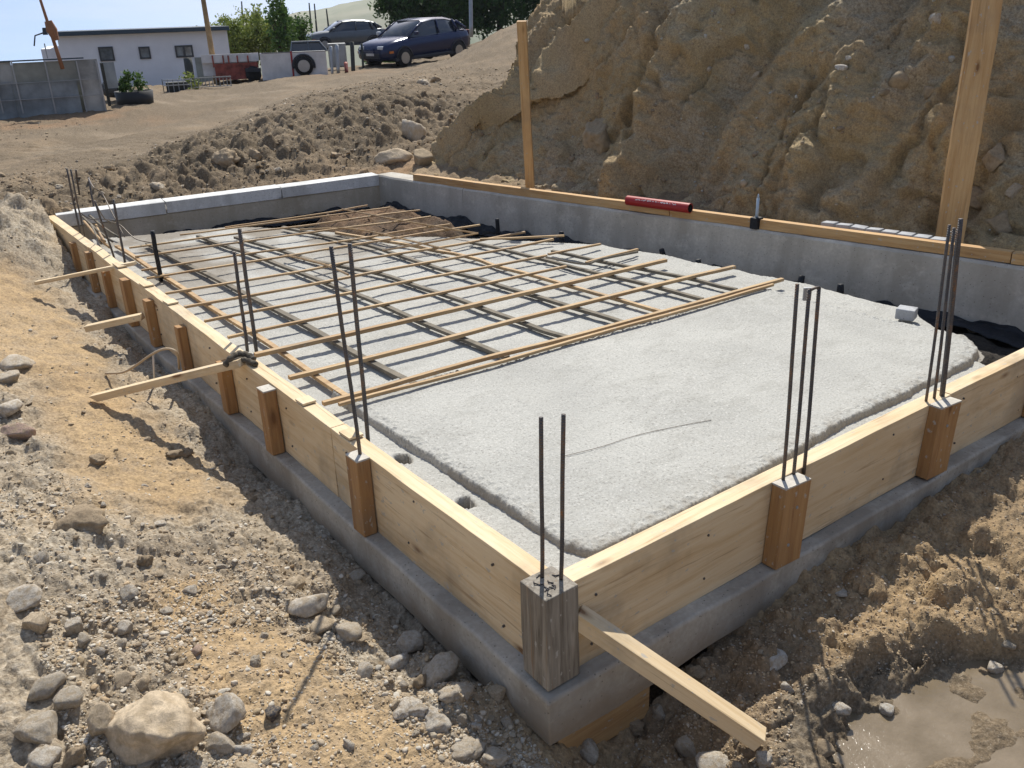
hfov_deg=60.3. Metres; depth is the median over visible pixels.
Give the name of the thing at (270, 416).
form stake
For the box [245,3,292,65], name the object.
bush
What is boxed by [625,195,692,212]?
card tube
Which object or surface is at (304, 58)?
white truck
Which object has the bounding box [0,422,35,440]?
rock
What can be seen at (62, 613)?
stone
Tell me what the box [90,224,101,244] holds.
loose stick
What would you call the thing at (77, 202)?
rebar
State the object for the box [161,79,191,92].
steel crate
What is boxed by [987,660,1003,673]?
rock
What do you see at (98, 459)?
rock
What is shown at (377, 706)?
stone
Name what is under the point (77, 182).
rebar
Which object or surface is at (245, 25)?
bush
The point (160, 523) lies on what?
stone
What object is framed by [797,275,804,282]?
pipe stub
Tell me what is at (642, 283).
long batten
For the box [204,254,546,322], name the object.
cross batten
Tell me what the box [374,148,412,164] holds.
rock
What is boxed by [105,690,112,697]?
stone
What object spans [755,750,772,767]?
rock
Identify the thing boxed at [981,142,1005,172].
rock
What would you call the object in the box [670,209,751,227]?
timber rail
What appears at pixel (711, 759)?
rock
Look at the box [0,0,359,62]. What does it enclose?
sky
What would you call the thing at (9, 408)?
rock
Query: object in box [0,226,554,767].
gravel
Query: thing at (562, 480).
rebar
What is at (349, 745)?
stone
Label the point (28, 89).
screen fence
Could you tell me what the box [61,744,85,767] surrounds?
rock
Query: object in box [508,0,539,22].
hedge tree
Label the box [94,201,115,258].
rebar
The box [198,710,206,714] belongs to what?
stone
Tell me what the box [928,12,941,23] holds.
rock
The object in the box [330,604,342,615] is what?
stone
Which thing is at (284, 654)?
stone
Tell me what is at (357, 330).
rebar
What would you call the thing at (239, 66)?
red trailer
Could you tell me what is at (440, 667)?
rock
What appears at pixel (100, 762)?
stone
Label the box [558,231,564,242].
pipe stub
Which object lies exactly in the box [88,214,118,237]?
loose stick
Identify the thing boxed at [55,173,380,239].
back wall
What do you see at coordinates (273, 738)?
stone
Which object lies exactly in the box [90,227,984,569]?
concrete floor
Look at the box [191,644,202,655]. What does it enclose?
rock
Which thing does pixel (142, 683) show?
rock
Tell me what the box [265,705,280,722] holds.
rock
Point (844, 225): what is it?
paving block
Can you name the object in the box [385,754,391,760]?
stone
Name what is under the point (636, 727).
rock
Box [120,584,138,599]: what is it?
stone
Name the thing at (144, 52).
window
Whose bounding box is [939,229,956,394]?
rebar
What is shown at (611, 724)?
foundation board
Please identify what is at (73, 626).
rock
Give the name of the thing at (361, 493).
form stake
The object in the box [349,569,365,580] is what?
stone
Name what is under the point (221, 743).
rock
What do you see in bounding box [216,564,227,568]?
stone
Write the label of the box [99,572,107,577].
stone
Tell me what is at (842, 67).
rock
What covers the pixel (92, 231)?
loose stick
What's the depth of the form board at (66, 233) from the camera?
6.47 m
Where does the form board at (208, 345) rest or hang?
on the concrete footing
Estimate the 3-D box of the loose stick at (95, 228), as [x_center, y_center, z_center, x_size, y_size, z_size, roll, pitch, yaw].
[-3.246,-1.214,6.860,0.037,0.067,0.940,-18,28,-33]
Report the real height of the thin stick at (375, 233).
0.026 m
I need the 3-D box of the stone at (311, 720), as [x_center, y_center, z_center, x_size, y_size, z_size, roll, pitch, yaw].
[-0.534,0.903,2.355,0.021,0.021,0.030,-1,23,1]
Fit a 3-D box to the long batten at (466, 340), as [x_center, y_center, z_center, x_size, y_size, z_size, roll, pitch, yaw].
[-1.180,-0.626,5.404,0.072,0.024,3.590,-20,29,-36]
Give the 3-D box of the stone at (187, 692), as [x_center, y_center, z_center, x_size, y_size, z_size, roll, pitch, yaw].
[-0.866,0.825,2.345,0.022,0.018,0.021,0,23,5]
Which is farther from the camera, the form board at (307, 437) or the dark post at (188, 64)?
the dark post at (188, 64)
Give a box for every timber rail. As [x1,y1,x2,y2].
[413,174,669,215]
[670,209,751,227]
[759,218,1014,262]
[1011,251,1023,265]
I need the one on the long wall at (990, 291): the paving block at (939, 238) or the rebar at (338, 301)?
the paving block at (939, 238)
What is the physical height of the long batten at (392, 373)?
0.024 m
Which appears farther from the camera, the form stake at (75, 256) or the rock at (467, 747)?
the form stake at (75, 256)
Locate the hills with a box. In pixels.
[235,0,532,74]
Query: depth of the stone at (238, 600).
2.82 m
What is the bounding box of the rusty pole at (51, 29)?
[39,0,64,68]
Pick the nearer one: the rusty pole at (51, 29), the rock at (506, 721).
the rock at (506, 721)
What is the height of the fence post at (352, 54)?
0.894 m
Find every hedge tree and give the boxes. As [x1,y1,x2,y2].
[367,0,437,26]
[420,0,451,56]
[428,0,509,46]
[441,0,534,39]
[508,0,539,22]
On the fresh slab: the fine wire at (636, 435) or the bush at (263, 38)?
the fine wire at (636, 435)
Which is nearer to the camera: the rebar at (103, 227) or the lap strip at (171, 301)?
the lap strip at (171, 301)
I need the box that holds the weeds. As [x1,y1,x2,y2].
[178,71,203,88]
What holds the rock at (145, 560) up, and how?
on the ground
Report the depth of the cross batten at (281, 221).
6.94 m
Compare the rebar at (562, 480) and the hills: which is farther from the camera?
the hills
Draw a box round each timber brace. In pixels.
[34,261,136,284]
[84,312,144,331]
[89,358,244,401]
[578,604,765,750]
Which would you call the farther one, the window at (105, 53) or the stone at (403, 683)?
the window at (105, 53)
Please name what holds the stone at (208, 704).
on the ground
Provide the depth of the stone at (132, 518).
3.13 m
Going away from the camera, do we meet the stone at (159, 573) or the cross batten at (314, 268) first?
the stone at (159, 573)
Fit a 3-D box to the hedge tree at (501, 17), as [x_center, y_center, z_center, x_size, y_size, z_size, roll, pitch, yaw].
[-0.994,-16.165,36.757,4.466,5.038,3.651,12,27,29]
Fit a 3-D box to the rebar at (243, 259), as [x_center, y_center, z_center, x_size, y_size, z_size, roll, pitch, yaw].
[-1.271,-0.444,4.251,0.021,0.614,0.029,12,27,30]
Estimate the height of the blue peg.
0.225 m
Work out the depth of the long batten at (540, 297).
5.35 m
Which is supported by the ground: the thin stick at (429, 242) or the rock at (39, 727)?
the rock at (39, 727)
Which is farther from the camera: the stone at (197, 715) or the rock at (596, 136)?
the rock at (596, 136)
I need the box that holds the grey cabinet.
[327,43,346,67]
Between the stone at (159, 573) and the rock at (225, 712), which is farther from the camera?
the stone at (159, 573)
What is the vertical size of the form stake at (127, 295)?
0.293 m
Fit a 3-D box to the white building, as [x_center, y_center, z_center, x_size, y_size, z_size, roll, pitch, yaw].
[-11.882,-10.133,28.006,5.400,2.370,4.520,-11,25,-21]
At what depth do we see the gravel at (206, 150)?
9.25 m
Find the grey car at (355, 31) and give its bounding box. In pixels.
[306,19,385,49]
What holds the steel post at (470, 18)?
on the ground
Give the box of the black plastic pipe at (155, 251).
[150,230,162,281]
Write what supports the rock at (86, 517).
on the ground
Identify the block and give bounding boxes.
[520,566,579,691]
[821,221,838,226]
[836,223,853,228]
[851,224,868,230]
[866,227,883,232]
[881,229,899,234]
[895,305,917,320]
[897,231,915,236]
[913,234,932,238]
[931,236,949,240]
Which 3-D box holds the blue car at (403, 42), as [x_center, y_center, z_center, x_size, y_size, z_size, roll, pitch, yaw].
[-3.235,-11.355,29.192,1.962,1.384,3.940,18,32,38]
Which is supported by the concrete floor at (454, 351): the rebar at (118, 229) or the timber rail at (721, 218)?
the rebar at (118, 229)
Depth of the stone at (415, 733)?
2.37 m
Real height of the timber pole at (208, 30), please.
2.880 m
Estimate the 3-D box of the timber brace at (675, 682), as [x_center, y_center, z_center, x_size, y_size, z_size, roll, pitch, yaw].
[0.420,0.791,2.383,0.588,0.051,0.054,33,30,5]
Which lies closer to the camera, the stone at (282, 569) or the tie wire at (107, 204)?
the stone at (282, 569)
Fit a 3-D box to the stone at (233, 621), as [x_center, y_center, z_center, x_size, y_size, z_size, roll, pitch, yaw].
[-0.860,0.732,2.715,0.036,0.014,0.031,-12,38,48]
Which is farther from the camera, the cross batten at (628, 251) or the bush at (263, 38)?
the bush at (263, 38)
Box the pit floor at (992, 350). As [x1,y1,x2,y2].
[255,206,1019,365]
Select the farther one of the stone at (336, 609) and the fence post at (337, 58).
the fence post at (337, 58)
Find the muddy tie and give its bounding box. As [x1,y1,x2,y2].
[223,350,257,370]
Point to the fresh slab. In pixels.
(723, 367)
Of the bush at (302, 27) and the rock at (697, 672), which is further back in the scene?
the bush at (302, 27)
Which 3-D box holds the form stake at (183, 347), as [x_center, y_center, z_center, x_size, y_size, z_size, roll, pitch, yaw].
[-1.708,-0.178,4.596,0.047,0.262,0.071,-18,28,-33]
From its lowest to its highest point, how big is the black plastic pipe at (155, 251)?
0.325 m
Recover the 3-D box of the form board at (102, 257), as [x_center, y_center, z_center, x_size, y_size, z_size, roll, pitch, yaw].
[-2.459,-0.603,5.603,0.071,0.301,1.394,-18,28,-33]
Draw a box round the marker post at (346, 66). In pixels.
[344,62,347,72]
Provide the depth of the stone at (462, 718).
2.44 m
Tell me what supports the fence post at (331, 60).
on the ground
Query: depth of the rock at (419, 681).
2.60 m
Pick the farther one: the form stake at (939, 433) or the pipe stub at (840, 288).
the pipe stub at (840, 288)
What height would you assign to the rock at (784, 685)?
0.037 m
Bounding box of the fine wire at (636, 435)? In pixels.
[565,420,709,455]
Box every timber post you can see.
[517,20,534,188]
[935,0,1002,243]
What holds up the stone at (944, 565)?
on the ground
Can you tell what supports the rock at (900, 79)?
on the hillside
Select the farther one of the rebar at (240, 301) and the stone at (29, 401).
the rebar at (240, 301)
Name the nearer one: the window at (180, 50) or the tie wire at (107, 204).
the tie wire at (107, 204)
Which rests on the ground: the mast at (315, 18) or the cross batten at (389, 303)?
the mast at (315, 18)
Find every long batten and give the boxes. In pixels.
[114,245,347,394]
[145,243,416,382]
[196,235,509,358]
[233,236,566,337]
[281,226,622,322]
[335,231,660,311]
[470,242,703,299]
[551,250,737,290]
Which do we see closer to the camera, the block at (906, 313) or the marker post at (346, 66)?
the block at (906, 313)
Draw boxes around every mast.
[308,3,311,32]
[314,4,317,31]
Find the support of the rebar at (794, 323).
in the form stake at (786, 517)
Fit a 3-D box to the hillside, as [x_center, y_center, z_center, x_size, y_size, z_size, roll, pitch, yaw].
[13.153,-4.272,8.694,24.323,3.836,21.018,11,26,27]
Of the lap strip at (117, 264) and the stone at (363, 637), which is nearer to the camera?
the stone at (363, 637)
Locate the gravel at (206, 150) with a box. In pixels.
[0,65,507,206]
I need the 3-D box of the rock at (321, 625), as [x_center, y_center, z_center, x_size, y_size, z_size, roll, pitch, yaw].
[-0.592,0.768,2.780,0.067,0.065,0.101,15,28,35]
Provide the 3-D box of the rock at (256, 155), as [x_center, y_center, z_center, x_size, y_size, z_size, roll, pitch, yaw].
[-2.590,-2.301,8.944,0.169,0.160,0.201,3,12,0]
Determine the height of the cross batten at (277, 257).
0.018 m
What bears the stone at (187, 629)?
on the ground
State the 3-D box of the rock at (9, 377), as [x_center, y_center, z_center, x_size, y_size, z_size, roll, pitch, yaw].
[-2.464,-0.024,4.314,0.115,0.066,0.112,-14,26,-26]
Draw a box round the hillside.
[430,0,1023,251]
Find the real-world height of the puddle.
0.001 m
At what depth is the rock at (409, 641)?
2.79 m
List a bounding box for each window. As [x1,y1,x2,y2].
[98,46,114,60]
[138,46,150,58]
[174,45,193,57]
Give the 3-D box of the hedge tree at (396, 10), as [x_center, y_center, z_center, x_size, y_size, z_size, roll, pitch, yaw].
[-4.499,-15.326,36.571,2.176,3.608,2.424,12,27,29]
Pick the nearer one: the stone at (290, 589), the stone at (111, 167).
the stone at (290, 589)
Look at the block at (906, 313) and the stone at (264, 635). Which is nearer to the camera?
the stone at (264, 635)
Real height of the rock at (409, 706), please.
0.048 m
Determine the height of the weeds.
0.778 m
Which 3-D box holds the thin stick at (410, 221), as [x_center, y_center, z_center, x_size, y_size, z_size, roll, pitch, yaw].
[-0.854,-1.262,6.807,1.555,0.035,0.077,18,30,39]
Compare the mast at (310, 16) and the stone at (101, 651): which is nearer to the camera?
the stone at (101, 651)
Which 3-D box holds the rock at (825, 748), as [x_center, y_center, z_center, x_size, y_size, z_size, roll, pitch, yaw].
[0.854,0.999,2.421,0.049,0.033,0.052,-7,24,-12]
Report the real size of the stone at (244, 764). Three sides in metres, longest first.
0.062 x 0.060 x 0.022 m
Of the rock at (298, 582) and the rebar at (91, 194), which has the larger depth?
the rebar at (91, 194)
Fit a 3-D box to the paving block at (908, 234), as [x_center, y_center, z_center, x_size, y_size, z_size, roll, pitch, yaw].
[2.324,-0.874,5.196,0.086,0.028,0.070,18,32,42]
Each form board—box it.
[49,215,96,282]
[89,245,157,331]
[148,289,242,412]
[234,359,344,496]
[331,424,547,653]
[563,391,950,665]
[937,348,1023,454]
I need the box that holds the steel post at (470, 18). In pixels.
[469,0,472,36]
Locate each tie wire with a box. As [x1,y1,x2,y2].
[88,178,124,236]
[94,200,151,242]
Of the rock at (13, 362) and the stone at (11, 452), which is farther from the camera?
the rock at (13, 362)
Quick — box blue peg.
[750,194,762,229]
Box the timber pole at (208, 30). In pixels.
[201,0,219,84]
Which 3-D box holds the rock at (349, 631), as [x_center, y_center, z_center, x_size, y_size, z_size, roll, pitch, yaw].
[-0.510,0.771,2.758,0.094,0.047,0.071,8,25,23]
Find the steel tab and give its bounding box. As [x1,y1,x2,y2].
[802,287,811,300]
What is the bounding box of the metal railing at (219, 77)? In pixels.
[194,76,231,87]
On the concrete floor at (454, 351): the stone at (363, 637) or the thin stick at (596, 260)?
the thin stick at (596, 260)
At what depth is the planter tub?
16.37 m
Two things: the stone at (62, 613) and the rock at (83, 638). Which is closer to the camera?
the rock at (83, 638)
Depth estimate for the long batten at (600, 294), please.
5.47 m
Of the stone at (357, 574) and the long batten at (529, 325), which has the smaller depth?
the stone at (357, 574)
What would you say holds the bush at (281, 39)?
on the ground
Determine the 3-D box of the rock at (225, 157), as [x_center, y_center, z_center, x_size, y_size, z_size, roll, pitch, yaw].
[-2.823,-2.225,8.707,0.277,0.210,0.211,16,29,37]
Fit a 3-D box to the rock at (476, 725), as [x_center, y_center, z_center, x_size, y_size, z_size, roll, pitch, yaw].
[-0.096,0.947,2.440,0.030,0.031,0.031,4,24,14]
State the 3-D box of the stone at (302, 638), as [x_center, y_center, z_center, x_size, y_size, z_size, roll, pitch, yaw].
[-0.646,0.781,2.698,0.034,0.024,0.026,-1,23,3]
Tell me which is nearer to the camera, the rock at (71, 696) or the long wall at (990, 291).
the rock at (71, 696)
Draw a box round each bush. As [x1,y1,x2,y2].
[196,16,223,25]
[215,13,261,53]
[230,6,263,67]
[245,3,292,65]
[262,0,299,51]
[280,12,315,50]
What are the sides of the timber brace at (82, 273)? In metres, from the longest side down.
0.734 x 0.044 x 0.024 m
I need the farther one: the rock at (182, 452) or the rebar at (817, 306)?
the rock at (182, 452)
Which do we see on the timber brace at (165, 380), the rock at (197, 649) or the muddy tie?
the muddy tie
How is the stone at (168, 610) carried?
on the ground
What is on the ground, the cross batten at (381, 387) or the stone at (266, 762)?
the stone at (266, 762)
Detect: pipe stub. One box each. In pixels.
[495,219,499,234]
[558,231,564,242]
[659,248,665,254]
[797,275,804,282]
[836,284,843,293]
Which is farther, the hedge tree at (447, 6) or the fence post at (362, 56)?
the hedge tree at (447, 6)
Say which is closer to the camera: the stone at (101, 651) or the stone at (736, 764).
the stone at (736, 764)
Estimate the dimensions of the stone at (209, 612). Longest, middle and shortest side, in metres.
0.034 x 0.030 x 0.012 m
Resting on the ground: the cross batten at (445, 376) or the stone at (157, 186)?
the stone at (157, 186)
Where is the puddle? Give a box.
[832,660,1023,767]
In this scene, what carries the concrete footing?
on the ground
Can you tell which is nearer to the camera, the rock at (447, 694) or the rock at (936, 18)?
the rock at (447, 694)
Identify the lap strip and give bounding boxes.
[112,262,127,267]
[139,281,153,287]
[162,298,178,304]
[295,395,315,405]
[339,427,363,440]
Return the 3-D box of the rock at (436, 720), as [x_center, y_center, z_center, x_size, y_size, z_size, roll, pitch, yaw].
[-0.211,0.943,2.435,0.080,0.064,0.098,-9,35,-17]
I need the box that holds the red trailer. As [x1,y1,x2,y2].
[201,53,261,80]
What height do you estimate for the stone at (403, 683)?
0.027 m
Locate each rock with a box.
[0,354,35,370]
[0,370,19,384]
[0,398,23,417]
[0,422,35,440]
[5,584,42,612]
[13,710,57,744]
[21,612,47,633]
[27,670,66,702]
[27,744,61,767]
[51,503,108,533]
[52,685,83,709]
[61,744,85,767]
[64,616,82,636]
[77,632,90,647]
[87,701,115,736]
[89,453,107,466]
[104,690,205,765]
[114,670,132,688]
[117,620,132,635]
[135,675,150,691]
[136,555,153,566]
[165,447,193,458]
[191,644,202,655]
[205,731,235,754]
[206,692,245,733]
[211,148,239,168]
[248,148,262,160]
[250,655,260,667]
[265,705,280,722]
[283,575,305,589]
[287,593,329,617]
[304,632,321,644]
[310,615,335,635]
[335,622,361,641]
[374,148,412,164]
[384,652,408,670]
[392,696,428,720]
[396,630,423,652]
[401,119,425,141]
[413,148,432,165]
[413,674,426,689]
[416,79,429,84]
[422,651,459,688]
[423,706,451,735]
[430,75,440,81]
[437,681,474,703]
[450,735,486,760]
[471,719,481,730]
[480,746,509,767]
[501,716,513,728]
[580,738,598,764]
[583,118,611,154]
[628,719,644,737]
[651,703,664,720]
[674,735,695,757]
[684,664,705,681]
[695,751,729,767]
[751,71,760,79]
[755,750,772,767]
[770,648,787,670]
[780,681,794,693]
[817,738,835,757]
[832,701,851,714]
[835,64,847,70]
[835,589,847,596]
[878,89,889,95]
[879,703,893,716]
[888,68,909,89]
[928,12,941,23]
[969,186,982,210]
[977,667,989,673]
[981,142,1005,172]
[985,210,1012,234]
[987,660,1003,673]
[1001,640,1016,649]
[1004,183,1022,198]
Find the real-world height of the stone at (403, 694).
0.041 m
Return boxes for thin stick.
[284,254,348,275]
[300,227,450,250]
[342,208,476,232]
[382,232,477,250]
[545,251,637,264]
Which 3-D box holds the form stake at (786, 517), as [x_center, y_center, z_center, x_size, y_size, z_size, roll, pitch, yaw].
[0.895,0.448,2.875,0.146,0.303,0.061,-18,28,-33]
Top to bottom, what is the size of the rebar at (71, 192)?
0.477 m
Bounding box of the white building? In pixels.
[33,26,229,85]
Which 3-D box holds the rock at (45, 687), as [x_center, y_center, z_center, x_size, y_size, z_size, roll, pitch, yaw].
[-1.203,0.787,2.281,0.069,0.074,0.101,1,23,8]
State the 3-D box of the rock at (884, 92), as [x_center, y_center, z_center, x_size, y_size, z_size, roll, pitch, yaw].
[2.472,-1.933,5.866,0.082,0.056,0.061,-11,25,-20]
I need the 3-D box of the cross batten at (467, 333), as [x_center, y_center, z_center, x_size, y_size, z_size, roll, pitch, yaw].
[0.181,-0.373,4.646,2.845,0.027,0.034,-16,27,-31]
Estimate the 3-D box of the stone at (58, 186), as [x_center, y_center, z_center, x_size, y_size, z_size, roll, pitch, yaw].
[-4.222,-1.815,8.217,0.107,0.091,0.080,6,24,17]
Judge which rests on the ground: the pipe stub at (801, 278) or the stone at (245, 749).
the stone at (245, 749)
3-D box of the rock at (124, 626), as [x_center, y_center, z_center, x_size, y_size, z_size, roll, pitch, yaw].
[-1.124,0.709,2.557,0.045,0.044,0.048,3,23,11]
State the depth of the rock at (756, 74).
6.89 m
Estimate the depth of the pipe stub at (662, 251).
6.06 m
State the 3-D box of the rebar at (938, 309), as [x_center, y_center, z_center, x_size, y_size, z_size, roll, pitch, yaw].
[1.546,-0.235,3.206,0.050,0.700,0.015,-18,28,-33]
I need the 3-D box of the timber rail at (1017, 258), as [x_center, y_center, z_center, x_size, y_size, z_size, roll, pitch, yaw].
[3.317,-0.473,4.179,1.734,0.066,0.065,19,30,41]
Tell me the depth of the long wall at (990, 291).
5.77 m
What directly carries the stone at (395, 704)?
on the ground
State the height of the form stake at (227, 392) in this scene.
0.253 m
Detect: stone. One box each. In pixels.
[5,450,16,454]
[25,398,32,405]
[33,551,48,563]
[55,184,63,189]
[56,610,68,615]
[92,647,105,655]
[94,756,106,767]
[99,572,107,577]
[102,164,114,170]
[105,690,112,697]
[115,638,126,649]
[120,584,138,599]
[130,516,135,521]
[137,760,155,767]
[144,436,151,440]
[149,182,165,190]
[151,570,163,576]
[154,520,166,525]
[159,606,173,614]
[164,664,173,671]
[167,654,178,663]
[177,658,184,665]
[182,584,196,594]
[183,626,190,632]
[183,689,190,696]
[193,712,200,719]
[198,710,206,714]
[202,701,213,709]
[206,610,212,615]
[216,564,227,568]
[219,606,225,612]
[229,617,236,624]
[233,745,252,755]
[234,598,242,603]
[234,761,258,767]
[239,732,250,740]
[259,632,268,638]
[262,759,269,765]
[268,735,276,741]
[279,567,285,575]
[282,586,295,592]
[282,652,288,657]
[298,635,305,640]
[308,717,314,723]
[310,743,318,750]
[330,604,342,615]
[330,650,336,656]
[343,739,354,750]
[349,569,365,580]
[355,632,368,642]
[357,662,373,678]
[374,704,380,709]
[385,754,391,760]
[390,699,399,710]
[399,679,408,687]
[399,692,409,697]
[412,730,419,736]
[456,714,467,723]
[470,714,482,721]
[473,721,482,730]
[487,685,505,701]
[531,763,543,767]
[732,760,741,767]
[777,743,786,749]
[908,620,915,630]
[941,563,947,568]
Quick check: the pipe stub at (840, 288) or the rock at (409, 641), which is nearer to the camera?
the rock at (409, 641)
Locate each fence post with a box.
[329,46,333,73]
[335,44,339,72]
[350,41,354,70]
[360,43,363,67]
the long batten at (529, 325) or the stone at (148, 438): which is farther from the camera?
the long batten at (529, 325)
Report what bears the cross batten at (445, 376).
on the fresh slab
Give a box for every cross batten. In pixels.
[129,209,419,248]
[135,216,430,257]
[141,224,449,270]
[146,224,479,279]
[165,231,525,294]
[180,207,389,235]
[184,238,553,307]
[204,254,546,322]
[225,205,367,227]
[227,265,566,338]
[254,258,666,357]
[288,265,735,380]
[322,278,783,405]
[338,283,773,405]
[480,235,563,239]
[547,243,600,254]
[585,248,638,262]
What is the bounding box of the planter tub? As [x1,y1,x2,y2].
[114,69,153,104]
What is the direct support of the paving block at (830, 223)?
on the long wall at (990, 291)
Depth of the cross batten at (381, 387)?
4.15 m
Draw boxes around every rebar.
[66,168,80,233]
[70,169,84,236]
[75,169,79,194]
[88,177,94,206]
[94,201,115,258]
[112,199,125,262]
[232,252,248,350]
[238,228,257,351]
[329,246,361,454]
[348,243,369,440]
[539,416,544,577]
[559,413,565,579]
[781,283,798,480]
[792,289,810,474]
[802,286,820,474]
[924,224,950,401]
[933,227,955,398]
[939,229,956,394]
[940,218,962,396]
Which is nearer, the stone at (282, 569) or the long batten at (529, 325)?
the stone at (282, 569)
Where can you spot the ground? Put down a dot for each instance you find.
(162, 122)
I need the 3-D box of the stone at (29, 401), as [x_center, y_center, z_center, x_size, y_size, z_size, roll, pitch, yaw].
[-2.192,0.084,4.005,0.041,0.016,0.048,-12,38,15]
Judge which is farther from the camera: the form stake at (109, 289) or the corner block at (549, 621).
the form stake at (109, 289)
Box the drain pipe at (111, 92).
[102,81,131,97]
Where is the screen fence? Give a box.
[0,57,118,119]
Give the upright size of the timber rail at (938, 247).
0.063 m
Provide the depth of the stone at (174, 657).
2.49 m
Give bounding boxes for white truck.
[259,40,329,80]
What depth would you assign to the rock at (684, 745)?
2.53 m
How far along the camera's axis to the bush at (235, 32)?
29.25 m
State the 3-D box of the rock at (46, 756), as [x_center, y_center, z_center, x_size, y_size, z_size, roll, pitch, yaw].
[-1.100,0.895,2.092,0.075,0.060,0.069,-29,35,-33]
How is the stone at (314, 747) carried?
on the ground
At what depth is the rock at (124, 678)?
2.33 m
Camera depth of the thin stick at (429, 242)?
6.06 m
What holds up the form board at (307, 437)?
on the concrete footing
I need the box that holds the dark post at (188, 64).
[183,58,194,87]
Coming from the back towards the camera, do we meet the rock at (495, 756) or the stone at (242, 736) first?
the rock at (495, 756)
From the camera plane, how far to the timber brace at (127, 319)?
5.01 m
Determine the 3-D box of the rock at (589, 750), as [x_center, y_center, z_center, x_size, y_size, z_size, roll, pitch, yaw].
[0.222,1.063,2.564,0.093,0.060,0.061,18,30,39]
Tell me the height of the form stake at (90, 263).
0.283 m
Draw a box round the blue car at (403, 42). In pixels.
[358,17,469,66]
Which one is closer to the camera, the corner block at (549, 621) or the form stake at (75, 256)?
the corner block at (549, 621)
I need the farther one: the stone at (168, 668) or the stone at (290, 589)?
the stone at (290, 589)
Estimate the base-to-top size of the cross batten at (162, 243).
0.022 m
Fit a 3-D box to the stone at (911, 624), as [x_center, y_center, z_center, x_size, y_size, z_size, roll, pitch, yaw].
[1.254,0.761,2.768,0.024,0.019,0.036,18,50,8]
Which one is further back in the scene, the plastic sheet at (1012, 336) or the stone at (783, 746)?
the plastic sheet at (1012, 336)
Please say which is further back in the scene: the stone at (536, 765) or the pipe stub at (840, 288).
the pipe stub at (840, 288)
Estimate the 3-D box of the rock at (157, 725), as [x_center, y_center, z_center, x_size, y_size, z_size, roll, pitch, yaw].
[-0.877,0.871,2.175,0.195,0.189,0.194,19,31,40]
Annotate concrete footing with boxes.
[82,278,1023,744]
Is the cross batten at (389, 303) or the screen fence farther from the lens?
the screen fence
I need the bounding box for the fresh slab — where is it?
[331,289,983,557]
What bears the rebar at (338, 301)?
in the form stake at (361, 493)
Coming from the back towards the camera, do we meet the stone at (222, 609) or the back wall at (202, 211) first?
the back wall at (202, 211)
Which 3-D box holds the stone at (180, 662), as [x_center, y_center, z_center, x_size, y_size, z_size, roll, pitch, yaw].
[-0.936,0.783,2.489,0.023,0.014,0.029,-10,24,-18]
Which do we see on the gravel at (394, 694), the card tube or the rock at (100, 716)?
the rock at (100, 716)
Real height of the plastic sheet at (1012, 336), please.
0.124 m
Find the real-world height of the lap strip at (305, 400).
0.009 m
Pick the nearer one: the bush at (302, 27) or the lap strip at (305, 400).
the lap strip at (305, 400)
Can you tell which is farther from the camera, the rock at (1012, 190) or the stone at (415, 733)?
the rock at (1012, 190)
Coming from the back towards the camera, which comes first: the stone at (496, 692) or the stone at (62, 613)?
the stone at (62, 613)
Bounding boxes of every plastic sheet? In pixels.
[163,206,369,233]
[379,201,1023,348]
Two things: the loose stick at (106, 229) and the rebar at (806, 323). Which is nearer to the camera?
the rebar at (806, 323)
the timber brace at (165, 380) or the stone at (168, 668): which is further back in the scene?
the timber brace at (165, 380)
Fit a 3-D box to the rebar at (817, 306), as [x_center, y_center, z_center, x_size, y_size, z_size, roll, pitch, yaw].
[0.920,0.007,2.741,0.096,0.656,0.016,-22,30,-40]
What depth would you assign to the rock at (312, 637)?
2.70 m
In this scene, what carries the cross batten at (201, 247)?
on the concrete floor at (454, 351)
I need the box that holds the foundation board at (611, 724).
[555,686,649,747]
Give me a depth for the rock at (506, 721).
2.48 m
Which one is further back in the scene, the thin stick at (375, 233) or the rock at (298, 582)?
the thin stick at (375, 233)
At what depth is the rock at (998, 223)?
5.40 m
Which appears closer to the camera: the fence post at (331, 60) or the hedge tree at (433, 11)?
the fence post at (331, 60)
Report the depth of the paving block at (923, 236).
5.12 m
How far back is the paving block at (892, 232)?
5.24 m
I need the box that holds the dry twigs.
[105,348,179,378]
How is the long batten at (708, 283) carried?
on the concrete floor at (454, 351)
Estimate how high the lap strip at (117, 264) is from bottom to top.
0.010 m
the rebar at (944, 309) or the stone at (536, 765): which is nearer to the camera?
the stone at (536, 765)
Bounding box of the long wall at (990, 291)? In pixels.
[378,172,1023,332]
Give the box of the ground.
[0,20,1023,767]
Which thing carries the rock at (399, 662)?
on the ground
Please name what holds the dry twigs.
on the ground
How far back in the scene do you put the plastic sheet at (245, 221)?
7.91 m
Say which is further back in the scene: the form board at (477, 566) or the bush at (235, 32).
the bush at (235, 32)
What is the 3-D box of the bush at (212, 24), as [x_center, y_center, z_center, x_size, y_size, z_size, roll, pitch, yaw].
[-10.580,-12.408,32.129,2.073,1.844,1.569,-9,24,-16]
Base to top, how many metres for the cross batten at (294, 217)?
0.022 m
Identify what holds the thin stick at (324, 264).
on the cross batten at (314, 268)
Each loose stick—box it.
[81,215,113,242]
[83,220,109,248]
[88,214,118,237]
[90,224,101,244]
[95,224,105,242]
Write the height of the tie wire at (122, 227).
0.357 m
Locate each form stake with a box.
[69,242,83,277]
[84,251,100,292]
[101,271,117,307]
[119,277,138,326]
[142,298,162,346]
[174,324,193,371]
[215,359,238,414]
[256,384,284,455]
[345,450,376,536]
[762,472,810,569]
[916,397,961,479]
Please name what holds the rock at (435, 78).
on the ground

